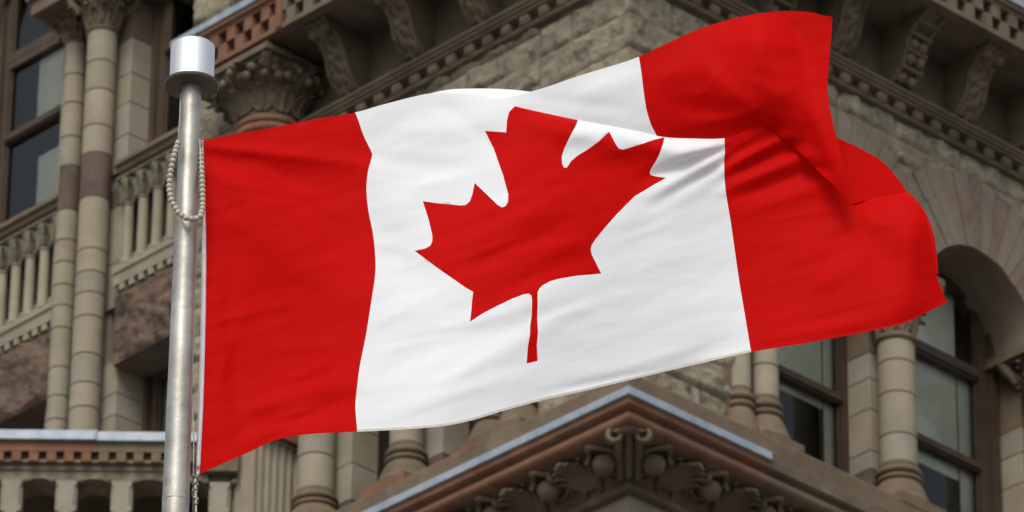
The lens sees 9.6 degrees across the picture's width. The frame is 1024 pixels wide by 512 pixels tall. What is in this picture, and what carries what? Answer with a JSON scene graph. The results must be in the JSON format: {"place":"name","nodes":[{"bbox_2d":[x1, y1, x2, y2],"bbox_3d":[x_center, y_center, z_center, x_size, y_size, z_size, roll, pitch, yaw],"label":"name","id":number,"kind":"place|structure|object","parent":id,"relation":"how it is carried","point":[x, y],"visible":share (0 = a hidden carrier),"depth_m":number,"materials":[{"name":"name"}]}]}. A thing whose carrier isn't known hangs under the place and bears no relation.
{"place":"outdoors","nodes":[
{"label":"outdoors","id":0,"kind":"place"},
{"bbox_2d":[0,0,1023,511],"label":"stone building","id":1,"kind":"structure","parent":0,"point":[924,412],"depth_m":87.12,"materials":[{"name":"beige stone"}]},
{"bbox_2d":[0,0,59,65],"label":"window frame","id":2,"kind":"structure","parent":1,"relation":"in","point":[12,55],"depth_m":96.08,"materials":[{"name":"brown paint"}]},
{"bbox_2d":[0,35,63,223],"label":"window frame","id":3,"kind":"structure","parent":1,"relation":"in","point":[51,65],"depth_m":95.05,"materials":[{"name":"brown paint"}]},
{"bbox_2d":[142,369,167,431],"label":"window frame","id":4,"kind":"structure","parent":1,"relation":"in","point":[155,388],"depth_m":89.97,"materials":[{"name":"paint"}]},
{"bbox_2d":[148,0,172,142],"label":"window frame","id":5,"kind":"structure","parent":1,"relation":"in","point":[163,11],"depth_m":92.69,"materials":[{"name":"brown paint"}]},
{"bbox_2d":[778,336,849,473],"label":"window frame","id":6,"kind":"structure","parent":1,"relation":"in","point":[800,371],"depth_m":85.03,"materials":[{"name":"paint"}]},
{"bbox_2d":[915,272,1001,511],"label":"window frame","id":7,"kind":"structure","parent":1,"relation":"in","point":[937,368],"depth_m":87.10,"materials":[{"name":"paint"}]},
{"bbox_3d":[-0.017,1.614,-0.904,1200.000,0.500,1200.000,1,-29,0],"label":"ground","id":8,"kind":"structure","parent":0,"visible":0},
{"bbox_2d":[162,36,218,511],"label":"flagpole","id":9,"kind":"object","parent":8,"relation":"on","point":[192,80],"visible":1,"depth_m":31.89,"materials":[{"name":"metal"}]},
{"bbox_2d":[166,93,205,511],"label":"halyard","id":10,"kind":"object","parent":9,"relation":"hanging from","point":[173,204],"visible":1,"depth_m":31.99,"materials":[{"name":"beige plastic"}]},
{"bbox_2d":[196,11,946,474],"bbox_3d":[0.328,-0.089,32.190,3.959,2.980,0.368,4,-29,-7],"label":"flag","id":11,"kind":"object","parent":9,"relation":"attached to","point":[716,191],"visible":1,"depth_m":32.19,"materials":[{"name":"red fabric"}]}
]}

